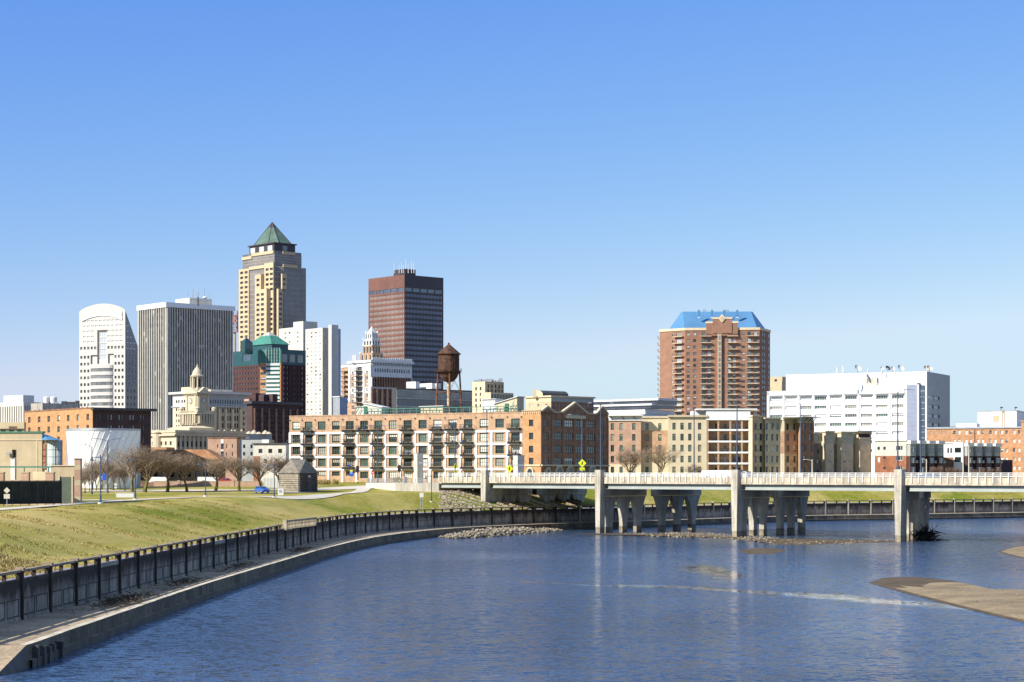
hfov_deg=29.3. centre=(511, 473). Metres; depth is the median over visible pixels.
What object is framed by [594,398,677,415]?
office building
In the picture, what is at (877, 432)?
window
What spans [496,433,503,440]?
window
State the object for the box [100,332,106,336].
window
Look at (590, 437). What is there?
window
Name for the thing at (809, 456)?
window
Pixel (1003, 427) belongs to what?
mill building
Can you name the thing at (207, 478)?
parked van
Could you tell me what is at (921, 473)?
street light
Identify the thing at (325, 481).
ornamental grass
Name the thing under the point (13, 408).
office building
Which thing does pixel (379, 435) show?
window
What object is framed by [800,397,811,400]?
window
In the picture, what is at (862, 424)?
window
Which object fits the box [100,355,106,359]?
window
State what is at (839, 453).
apartment building
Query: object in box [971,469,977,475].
bare shrub
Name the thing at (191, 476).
depot building
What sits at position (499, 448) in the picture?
window
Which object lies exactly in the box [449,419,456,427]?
window
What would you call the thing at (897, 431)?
street light
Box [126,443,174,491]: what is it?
bare tree
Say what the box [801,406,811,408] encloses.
window
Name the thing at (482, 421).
window
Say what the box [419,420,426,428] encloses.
window
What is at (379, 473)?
window
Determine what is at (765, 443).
apartment building
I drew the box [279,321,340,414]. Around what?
hotel building
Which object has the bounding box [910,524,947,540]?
driftwood
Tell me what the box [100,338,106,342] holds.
window
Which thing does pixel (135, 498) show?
park lamp
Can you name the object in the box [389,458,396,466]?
window
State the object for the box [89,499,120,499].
service road
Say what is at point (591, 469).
arched window
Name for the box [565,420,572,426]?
window
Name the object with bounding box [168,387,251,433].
office building
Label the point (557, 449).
window
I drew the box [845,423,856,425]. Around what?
window
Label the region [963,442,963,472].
lamp post
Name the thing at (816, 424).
window
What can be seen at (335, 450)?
window
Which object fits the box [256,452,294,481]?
bare tree
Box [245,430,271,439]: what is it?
city building
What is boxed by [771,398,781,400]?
window
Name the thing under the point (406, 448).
window
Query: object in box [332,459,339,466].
window
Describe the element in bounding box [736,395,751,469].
street light
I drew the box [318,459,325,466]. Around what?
window
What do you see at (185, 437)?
city hall
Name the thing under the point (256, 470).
bare tree
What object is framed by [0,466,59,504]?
screen wall
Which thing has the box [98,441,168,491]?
bare tree
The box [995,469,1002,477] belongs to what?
bare shrub
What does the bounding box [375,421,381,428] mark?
window
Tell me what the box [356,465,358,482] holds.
traffic signal
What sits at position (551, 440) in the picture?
brick building
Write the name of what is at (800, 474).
street light
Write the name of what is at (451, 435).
window
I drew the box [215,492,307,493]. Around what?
parking lane
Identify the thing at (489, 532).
rock pile
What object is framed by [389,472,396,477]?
window
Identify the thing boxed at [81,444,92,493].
street light
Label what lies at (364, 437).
window
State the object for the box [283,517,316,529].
balustrade
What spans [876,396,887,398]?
window
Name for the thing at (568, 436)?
window
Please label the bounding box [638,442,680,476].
bare tree
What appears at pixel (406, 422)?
window
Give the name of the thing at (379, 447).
window
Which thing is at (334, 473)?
window
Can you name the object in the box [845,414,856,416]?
window
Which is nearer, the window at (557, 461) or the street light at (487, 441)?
the street light at (487, 441)
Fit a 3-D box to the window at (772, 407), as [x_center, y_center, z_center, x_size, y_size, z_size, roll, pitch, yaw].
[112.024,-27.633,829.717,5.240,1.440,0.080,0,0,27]
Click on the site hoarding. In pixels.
(268, 482)
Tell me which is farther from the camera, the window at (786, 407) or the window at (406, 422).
the window at (786, 407)
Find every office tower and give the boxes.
[79,304,137,407]
[137,289,234,429]
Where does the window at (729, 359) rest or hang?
in the apartment tower at (714, 360)
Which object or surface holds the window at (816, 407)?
in the hospital building at (842, 401)
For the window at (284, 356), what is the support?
in the office building at (268, 363)
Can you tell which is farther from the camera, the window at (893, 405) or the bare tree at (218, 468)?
the window at (893, 405)
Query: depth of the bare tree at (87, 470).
440.43 m
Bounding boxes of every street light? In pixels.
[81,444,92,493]
[90,438,125,492]
[305,428,313,458]
[366,425,388,482]
[442,420,456,476]
[486,408,500,469]
[568,414,583,476]
[588,402,613,469]
[689,405,696,476]
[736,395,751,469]
[785,401,803,476]
[897,389,914,468]
[920,396,928,474]
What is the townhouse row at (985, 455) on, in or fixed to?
on the ground at (373, 500)
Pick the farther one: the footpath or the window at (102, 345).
the window at (102, 345)
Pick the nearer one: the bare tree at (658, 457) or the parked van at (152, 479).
the parked van at (152, 479)
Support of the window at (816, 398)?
in the hospital building at (842, 401)
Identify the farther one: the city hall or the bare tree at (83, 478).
the city hall
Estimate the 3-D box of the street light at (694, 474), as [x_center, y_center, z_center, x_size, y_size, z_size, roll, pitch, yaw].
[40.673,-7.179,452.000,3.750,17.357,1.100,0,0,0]
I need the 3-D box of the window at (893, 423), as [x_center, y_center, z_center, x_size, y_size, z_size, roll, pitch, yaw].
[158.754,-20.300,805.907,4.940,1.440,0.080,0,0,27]
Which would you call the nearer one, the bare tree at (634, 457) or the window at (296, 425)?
the window at (296, 425)
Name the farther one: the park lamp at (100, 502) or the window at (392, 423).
the window at (392, 423)
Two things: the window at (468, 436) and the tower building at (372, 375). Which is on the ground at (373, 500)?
the tower building at (372, 375)
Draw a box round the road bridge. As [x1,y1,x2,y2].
[438,469,1023,541]
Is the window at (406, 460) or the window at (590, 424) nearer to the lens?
the window at (590, 424)
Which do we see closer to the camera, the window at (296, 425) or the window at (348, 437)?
the window at (348, 437)
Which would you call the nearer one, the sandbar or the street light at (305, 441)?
the sandbar
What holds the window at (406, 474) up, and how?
in the loft apartments
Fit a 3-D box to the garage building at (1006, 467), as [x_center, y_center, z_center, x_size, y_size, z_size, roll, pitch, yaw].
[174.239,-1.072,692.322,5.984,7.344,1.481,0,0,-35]
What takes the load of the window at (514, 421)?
in the loft apartments
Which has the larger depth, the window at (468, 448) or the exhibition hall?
the window at (468, 448)
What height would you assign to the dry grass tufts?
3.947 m
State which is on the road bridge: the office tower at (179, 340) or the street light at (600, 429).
the street light at (600, 429)
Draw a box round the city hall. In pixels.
[151,426,248,449]
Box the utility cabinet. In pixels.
[278,488,283,494]
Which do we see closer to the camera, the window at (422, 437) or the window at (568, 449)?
the window at (568, 449)
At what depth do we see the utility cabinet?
402.49 m
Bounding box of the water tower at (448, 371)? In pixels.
[435,342,462,412]
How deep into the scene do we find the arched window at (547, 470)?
536.66 m
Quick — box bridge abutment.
[366,478,536,491]
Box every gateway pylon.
[413,453,432,482]
[510,455,524,476]
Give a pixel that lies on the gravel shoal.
(760, 551)
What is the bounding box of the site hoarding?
[264,478,278,487]
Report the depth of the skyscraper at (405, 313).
1334.29 m
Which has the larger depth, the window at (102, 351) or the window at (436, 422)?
the window at (102, 351)
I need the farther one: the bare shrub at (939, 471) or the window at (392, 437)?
the bare shrub at (939, 471)
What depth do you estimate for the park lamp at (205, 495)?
377.53 m
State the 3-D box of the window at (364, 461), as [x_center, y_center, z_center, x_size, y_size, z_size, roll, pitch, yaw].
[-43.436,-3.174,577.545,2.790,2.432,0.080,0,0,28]
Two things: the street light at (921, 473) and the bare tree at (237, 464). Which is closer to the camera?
the street light at (921, 473)
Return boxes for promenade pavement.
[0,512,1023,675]
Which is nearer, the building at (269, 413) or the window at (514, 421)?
the window at (514, 421)
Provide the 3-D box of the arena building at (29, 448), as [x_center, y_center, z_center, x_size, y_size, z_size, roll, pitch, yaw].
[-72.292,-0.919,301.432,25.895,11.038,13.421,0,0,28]
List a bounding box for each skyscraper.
[238,222,305,350]
[368,260,442,388]
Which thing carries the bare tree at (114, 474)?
on the ground at (373, 500)
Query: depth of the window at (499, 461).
555.86 m
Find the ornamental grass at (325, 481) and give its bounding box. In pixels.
[317,476,402,483]
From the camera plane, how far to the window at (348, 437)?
579.84 m
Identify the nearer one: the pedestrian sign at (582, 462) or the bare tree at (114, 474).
the pedestrian sign at (582, 462)
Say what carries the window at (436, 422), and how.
in the loft apartments
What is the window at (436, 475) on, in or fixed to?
in the loft apartments
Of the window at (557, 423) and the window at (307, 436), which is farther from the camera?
the window at (307, 436)
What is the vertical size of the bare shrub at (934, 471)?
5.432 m
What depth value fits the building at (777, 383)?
960.99 m
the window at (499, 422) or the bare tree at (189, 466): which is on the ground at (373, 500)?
the bare tree at (189, 466)
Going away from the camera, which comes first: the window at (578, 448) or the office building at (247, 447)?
the window at (578, 448)
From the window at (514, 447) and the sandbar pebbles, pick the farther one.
the window at (514, 447)
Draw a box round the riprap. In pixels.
[438,489,581,510]
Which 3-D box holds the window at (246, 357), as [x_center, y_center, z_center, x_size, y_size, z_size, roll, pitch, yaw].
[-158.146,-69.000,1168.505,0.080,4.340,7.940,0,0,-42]
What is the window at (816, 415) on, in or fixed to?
in the hospital building at (842, 401)
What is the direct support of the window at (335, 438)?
in the loft apartments
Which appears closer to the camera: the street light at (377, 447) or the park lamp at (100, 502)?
the park lamp at (100, 502)
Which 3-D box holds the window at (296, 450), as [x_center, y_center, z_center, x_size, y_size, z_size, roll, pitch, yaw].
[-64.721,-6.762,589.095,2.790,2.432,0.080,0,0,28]
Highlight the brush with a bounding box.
[441,488,522,505]
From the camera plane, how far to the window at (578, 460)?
548.98 m
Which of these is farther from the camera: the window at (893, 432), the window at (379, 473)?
the window at (893, 432)
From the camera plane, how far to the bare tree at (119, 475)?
486.36 m
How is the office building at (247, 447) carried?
on the ground at (373, 500)
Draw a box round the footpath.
[0,487,370,509]
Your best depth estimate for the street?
484.54 m
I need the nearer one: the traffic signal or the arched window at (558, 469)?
the traffic signal
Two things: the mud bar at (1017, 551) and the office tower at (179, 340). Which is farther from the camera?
the office tower at (179, 340)
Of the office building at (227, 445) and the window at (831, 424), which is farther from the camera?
the window at (831, 424)
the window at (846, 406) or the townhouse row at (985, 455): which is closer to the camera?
the townhouse row at (985, 455)
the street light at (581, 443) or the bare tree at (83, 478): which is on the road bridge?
the street light at (581, 443)
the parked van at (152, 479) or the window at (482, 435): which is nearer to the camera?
the parked van at (152, 479)
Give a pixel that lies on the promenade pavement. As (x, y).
(41, 639)
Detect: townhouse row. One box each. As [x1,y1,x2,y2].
[875,439,945,476]
[944,442,1002,475]
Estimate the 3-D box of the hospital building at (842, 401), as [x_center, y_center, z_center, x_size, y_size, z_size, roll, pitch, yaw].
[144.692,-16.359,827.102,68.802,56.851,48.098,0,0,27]
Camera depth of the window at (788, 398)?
826.74 m
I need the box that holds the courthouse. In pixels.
[178,364,216,427]
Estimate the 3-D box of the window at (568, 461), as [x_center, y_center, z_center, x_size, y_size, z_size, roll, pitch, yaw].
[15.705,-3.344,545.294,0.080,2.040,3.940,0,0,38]
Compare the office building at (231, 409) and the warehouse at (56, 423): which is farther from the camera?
the office building at (231, 409)
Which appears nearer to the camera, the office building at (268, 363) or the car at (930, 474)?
the car at (930, 474)
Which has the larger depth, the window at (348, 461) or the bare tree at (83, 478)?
the window at (348, 461)
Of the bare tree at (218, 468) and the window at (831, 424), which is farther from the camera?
the window at (831, 424)
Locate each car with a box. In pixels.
[219,478,231,480]
[255,486,269,492]
[916,473,939,477]
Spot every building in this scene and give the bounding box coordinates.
[0,395,40,421]
[0,422,25,430]
[0,431,82,502]
[31,397,79,410]
[151,447,174,450]
[151,449,226,480]
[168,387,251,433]
[207,437,241,480]
[233,332,305,415]
[242,439,273,480]
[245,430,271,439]
[252,443,290,481]
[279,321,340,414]
[341,326,413,414]
[392,381,471,413]
[472,378,512,412]
[522,402,609,476]
[525,389,595,412]
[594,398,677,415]
[608,409,820,476]
[767,365,949,476]
[770,377,785,390]
[814,430,875,476]
[925,407,1023,477]
[1000,460,1012,477]
[1020,420,1023,477]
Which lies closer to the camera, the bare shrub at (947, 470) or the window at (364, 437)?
the window at (364, 437)
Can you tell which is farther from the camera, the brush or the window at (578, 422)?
the window at (578, 422)
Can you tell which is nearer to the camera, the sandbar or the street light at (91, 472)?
the sandbar
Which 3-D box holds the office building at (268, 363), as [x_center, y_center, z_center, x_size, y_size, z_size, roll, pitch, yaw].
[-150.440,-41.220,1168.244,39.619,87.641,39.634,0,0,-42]
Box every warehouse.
[24,407,156,481]
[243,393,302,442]
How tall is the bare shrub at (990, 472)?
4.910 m
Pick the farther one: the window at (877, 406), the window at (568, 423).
the window at (877, 406)
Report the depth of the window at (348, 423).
579.91 m
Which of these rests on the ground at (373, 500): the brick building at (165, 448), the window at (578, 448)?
the brick building at (165, 448)
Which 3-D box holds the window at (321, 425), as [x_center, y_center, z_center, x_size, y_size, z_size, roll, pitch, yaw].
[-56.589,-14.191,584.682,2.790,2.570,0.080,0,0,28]
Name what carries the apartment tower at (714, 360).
on the ground at (373, 500)
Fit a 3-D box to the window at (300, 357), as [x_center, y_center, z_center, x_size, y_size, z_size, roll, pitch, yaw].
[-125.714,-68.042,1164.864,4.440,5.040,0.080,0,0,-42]
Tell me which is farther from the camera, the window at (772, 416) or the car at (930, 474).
the window at (772, 416)
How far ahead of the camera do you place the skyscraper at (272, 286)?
1462.76 m
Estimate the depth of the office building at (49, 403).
685.77 m
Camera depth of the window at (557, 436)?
541.39 m
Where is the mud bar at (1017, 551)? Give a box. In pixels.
[998,546,1023,557]
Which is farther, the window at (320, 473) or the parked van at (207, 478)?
the window at (320, 473)
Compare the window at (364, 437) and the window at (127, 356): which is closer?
the window at (364, 437)
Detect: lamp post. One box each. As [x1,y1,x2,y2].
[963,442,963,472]
[968,445,968,475]
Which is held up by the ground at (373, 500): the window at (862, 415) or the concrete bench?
the concrete bench
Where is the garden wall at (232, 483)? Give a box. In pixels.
[141,480,261,486]
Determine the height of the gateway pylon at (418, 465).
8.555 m
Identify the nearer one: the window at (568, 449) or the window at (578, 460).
the window at (568, 449)
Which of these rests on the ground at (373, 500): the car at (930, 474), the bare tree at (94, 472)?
the bare tree at (94, 472)
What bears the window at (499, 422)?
in the loft apartments
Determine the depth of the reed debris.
182.07 m
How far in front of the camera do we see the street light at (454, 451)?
495.93 m
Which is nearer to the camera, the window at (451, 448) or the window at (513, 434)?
the window at (513, 434)
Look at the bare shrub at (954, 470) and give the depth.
627.35 m
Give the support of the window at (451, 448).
in the loft apartments
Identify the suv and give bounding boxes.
[730,471,750,476]
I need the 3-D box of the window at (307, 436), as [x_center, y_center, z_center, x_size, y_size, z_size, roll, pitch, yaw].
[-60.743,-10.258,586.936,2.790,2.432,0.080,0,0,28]
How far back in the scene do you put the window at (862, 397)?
811.94 m
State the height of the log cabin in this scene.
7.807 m
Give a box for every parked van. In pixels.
[149,477,169,481]
[197,477,215,480]
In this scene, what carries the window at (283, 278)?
in the skyscraper at (272, 286)
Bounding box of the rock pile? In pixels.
[437,526,562,538]
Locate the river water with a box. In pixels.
[0,518,1023,681]
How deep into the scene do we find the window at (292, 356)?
1161.20 m
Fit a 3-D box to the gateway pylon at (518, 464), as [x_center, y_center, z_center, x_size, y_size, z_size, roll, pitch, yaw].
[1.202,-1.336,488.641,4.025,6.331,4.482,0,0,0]
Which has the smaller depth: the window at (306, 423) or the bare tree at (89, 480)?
the bare tree at (89, 480)
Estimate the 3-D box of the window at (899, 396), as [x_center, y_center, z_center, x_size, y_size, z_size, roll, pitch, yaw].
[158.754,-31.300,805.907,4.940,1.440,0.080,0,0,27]
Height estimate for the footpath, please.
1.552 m
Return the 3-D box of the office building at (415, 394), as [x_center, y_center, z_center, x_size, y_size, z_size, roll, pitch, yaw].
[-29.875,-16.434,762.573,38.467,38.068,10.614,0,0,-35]
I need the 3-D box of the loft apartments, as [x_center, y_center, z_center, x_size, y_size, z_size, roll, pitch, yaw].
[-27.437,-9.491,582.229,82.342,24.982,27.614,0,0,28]
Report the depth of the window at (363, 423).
577.58 m
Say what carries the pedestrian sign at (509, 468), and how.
on the road bridge
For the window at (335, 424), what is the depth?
582.32 m
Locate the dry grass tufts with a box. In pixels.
[0,499,299,579]
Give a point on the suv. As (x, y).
(748, 473)
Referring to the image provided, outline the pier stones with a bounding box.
[625,532,887,544]
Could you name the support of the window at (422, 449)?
in the loft apartments
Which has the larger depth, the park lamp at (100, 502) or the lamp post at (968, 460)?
the lamp post at (968, 460)
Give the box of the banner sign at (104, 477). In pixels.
[102,474,105,489]
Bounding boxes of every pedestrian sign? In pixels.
[506,465,512,473]
[579,459,585,469]
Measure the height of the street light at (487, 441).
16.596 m
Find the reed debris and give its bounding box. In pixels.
[62,546,311,617]
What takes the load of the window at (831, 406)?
in the hospital building at (842, 401)
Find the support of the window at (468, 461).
in the loft apartments
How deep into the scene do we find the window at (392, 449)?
572.88 m
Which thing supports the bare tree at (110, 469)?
on the ground at (373, 500)
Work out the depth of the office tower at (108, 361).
1155.59 m
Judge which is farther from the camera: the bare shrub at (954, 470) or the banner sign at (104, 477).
the bare shrub at (954, 470)
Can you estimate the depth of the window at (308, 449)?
586.96 m
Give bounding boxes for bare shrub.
[929,466,936,472]
[936,465,943,475]
[944,467,952,475]
[951,467,958,475]
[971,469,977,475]
[978,467,986,475]
[987,468,995,475]
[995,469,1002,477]
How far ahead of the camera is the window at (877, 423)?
808.97 m
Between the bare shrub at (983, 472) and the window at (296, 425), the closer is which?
the window at (296, 425)
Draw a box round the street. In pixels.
[82,485,365,490]
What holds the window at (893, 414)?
in the hospital building at (842, 401)
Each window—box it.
[83,330,137,405]
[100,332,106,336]
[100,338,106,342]
[100,343,106,347]
[100,349,106,353]
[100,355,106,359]
[243,354,249,360]
[279,278,284,328]
[282,354,287,361]
[290,354,295,362]
[293,422,299,429]
[293,435,299,442]
[293,447,299,454]
[298,355,303,362]
[305,422,311,429]
[306,435,311,442]
[306,447,311,454]
[318,421,325,429]
[318,435,325,442]
[318,447,325,454]
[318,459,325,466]
[318,471,325,475]
[332,421,339,429]
[332,435,339,442]
[332,446,339,454]
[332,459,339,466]
[332,471,339,475]
[346,421,353,429]
[346,435,353,442]
[346,446,353,453]
[346,459,353,466]
[361,421,367,428]
[361,434,367,442]
[361,446,367,453]
[361,458,367,466]
[361,472,367,477]
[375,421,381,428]
[375,434,381,441]
[375,446,381,453]
[375,458,381,466]
[375,472,381,477]
[389,420,396,428]
[389,434,396,441]
[389,446,396,453]
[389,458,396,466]
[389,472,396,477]
[404,420,411,428]
[404,434,411,441]
[404,446,411,453]
[404,458,411,465]
[404,472,411,477]
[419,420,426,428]
[419,434,426,441]
[419,446,426,453]
[434,420,441,427]
[434,434,441,441]
[434,446,441,453]
[434,458,441,465]
[434,472,441,477]
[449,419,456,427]
[449,433,456,441]
[449,446,456,453]
[449,458,456,465]
[464,419,471,427]
[464,433,471,441]
[464,445,471,453]
[464,458,471,465]
[480,419,487,427]
[480,433,487,440]
[480,445,485,453]
[480,458,485,465]
[496,419,503,427]
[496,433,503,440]
[496,445,503,453]
[496,458,503,465]
[512,418,519,427]
[512,433,519,440]
[512,445,519,453]
[526,467,534,475]
[544,467,550,473]
[554,420,560,426]
[554,433,560,439]
[554,446,560,452]
[554,458,560,464]
[554,465,562,473]
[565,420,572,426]
[565,433,572,439]
[565,446,572,452]
[565,458,572,464]
[565,465,573,475]
[576,420,583,427]
[576,433,583,440]
[576,446,583,452]
[576,458,583,464]
[577,466,585,475]
[587,421,594,427]
[587,434,594,440]
[587,446,594,452]
[587,458,594,464]
[587,465,595,475]
[672,333,768,415]
[754,456,810,472]
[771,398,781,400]
[771,406,781,409]
[771,415,781,417]
[785,397,796,400]
[785,406,796,408]
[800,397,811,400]
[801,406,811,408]
[815,397,825,399]
[815,406,825,408]
[815,414,825,417]
[815,423,825,426]
[830,397,840,399]
[830,405,840,408]
[830,414,840,417]
[830,423,840,425]
[845,396,856,399]
[845,405,856,408]
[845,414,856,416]
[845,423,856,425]
[861,396,871,398]
[861,405,871,407]
[861,414,871,416]
[861,423,871,425]
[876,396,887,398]
[876,405,887,407]
[876,413,887,416]
[876,422,887,425]
[876,431,887,434]
[892,395,903,398]
[892,404,903,407]
[892,413,903,416]
[892,422,903,425]
[892,431,903,434]
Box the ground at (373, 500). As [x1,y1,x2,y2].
[0,482,1023,580]
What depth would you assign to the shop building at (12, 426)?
440.41 m
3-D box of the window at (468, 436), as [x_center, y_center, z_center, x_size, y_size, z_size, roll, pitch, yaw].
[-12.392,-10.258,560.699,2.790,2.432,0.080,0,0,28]
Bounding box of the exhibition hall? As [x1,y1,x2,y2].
[66,428,140,488]
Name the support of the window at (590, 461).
in the brick building at (551, 440)
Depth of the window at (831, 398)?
818.11 m
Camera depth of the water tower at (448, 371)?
572.96 m
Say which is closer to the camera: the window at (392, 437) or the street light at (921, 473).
the street light at (921, 473)
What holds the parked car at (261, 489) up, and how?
on the parking lane
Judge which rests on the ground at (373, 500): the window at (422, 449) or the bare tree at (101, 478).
the bare tree at (101, 478)
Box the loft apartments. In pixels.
[289,396,524,481]
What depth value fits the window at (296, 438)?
589.12 m
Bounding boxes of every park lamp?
[90,455,102,503]
[126,457,136,499]
[197,461,207,496]
[267,463,275,497]
[424,475,432,502]
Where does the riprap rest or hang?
on the ground at (373, 500)
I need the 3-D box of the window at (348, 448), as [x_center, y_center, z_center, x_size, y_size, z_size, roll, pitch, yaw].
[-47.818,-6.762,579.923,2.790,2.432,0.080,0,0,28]
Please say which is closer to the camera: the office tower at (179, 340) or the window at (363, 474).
the window at (363, 474)
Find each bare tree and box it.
[82,460,99,489]
[82,464,93,492]
[82,469,90,483]
[82,471,90,491]
[86,460,101,489]
[95,455,117,486]
[97,462,106,489]
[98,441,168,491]
[106,463,121,489]
[112,461,126,489]
[116,465,129,490]
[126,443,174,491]
[144,447,189,491]
[171,451,206,491]
[198,452,239,490]
[215,452,254,490]
[238,455,282,485]
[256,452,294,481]
[615,444,648,476]
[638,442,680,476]
[684,464,705,473]
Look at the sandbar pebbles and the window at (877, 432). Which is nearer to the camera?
the sandbar pebbles
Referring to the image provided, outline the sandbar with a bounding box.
[869,577,1023,621]
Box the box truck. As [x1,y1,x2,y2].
[701,470,730,476]
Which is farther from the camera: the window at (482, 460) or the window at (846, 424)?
the window at (846, 424)
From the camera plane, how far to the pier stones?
397.61 m
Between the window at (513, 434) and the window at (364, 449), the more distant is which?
the window at (364, 449)
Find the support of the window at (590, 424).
in the brick building at (551, 440)
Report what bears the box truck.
on the road bridge
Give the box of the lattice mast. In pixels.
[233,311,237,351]
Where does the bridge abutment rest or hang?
on the ground at (373, 500)
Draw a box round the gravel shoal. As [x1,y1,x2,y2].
[740,548,785,553]
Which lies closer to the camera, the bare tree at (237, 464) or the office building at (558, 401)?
the bare tree at (237, 464)
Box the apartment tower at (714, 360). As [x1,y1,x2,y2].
[657,310,770,416]
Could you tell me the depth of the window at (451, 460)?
563.37 m
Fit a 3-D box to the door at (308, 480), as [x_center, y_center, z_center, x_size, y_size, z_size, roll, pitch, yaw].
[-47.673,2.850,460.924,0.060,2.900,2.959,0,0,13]
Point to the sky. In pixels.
(578, 178)
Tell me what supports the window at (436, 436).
in the loft apartments
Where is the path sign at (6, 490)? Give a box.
[4,488,9,498]
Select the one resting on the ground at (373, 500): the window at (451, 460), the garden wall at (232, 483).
the garden wall at (232, 483)
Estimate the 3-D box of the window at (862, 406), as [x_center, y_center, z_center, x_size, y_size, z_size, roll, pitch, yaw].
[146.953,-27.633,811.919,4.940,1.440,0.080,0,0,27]
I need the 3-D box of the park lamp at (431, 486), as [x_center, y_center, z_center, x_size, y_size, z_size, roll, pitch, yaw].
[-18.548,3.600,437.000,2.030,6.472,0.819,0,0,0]
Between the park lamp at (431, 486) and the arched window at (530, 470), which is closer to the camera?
the park lamp at (431, 486)
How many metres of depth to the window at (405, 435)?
570.43 m
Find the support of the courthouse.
on the ground at (373, 500)
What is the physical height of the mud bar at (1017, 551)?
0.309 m
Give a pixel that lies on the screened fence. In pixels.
(20, 492)
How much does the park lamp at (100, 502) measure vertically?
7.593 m
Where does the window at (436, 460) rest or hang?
in the loft apartments
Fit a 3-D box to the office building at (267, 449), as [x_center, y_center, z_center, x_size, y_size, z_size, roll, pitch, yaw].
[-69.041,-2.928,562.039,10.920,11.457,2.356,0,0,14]
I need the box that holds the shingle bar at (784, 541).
[594,533,894,544]
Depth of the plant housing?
600.96 m
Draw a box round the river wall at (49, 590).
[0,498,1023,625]
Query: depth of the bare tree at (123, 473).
474.58 m
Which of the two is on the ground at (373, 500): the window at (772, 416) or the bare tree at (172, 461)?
the bare tree at (172, 461)
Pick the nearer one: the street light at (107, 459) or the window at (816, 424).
the street light at (107, 459)
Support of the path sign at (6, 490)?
on the ground at (373, 500)
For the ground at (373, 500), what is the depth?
312.92 m
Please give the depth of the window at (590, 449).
553.69 m
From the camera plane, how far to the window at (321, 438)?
584.74 m
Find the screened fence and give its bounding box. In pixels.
[0,480,61,505]
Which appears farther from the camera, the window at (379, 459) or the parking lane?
the window at (379, 459)
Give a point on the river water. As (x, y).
(582, 605)
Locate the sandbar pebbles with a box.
[884,581,1023,613]
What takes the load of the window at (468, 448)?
in the loft apartments
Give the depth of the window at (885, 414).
808.97 m
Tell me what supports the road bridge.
in the river water
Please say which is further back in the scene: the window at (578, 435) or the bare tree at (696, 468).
the bare tree at (696, 468)
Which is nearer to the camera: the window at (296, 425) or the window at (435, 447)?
the window at (435, 447)
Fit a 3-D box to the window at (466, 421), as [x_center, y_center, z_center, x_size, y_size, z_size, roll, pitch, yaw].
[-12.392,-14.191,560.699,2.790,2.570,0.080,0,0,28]
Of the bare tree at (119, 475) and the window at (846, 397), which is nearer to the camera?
the bare tree at (119, 475)
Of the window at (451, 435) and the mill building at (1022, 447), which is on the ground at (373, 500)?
the mill building at (1022, 447)
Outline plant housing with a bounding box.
[332,396,346,414]
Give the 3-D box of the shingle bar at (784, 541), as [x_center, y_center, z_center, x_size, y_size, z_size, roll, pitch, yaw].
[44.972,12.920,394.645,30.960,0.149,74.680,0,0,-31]
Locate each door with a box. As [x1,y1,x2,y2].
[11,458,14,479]
[307,479,310,491]
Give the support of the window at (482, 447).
in the loft apartments
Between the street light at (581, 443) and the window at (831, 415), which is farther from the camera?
the window at (831, 415)
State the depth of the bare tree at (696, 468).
609.13 m
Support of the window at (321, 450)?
in the loft apartments
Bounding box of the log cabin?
[279,459,317,491]
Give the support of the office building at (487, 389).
on the ground at (373, 500)
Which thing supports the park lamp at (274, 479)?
on the ground at (373, 500)
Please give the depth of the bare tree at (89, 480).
468.93 m
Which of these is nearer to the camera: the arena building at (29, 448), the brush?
the arena building at (29, 448)
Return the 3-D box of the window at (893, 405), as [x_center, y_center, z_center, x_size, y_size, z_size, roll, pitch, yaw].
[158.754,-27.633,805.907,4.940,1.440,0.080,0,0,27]
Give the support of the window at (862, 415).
in the hospital building at (842, 401)
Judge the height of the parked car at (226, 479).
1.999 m
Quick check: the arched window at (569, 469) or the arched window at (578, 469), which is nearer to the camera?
the arched window at (569, 469)
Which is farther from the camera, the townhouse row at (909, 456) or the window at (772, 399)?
the window at (772, 399)
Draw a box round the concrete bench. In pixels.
[116,493,134,496]
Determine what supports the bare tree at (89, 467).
on the ground at (373, 500)

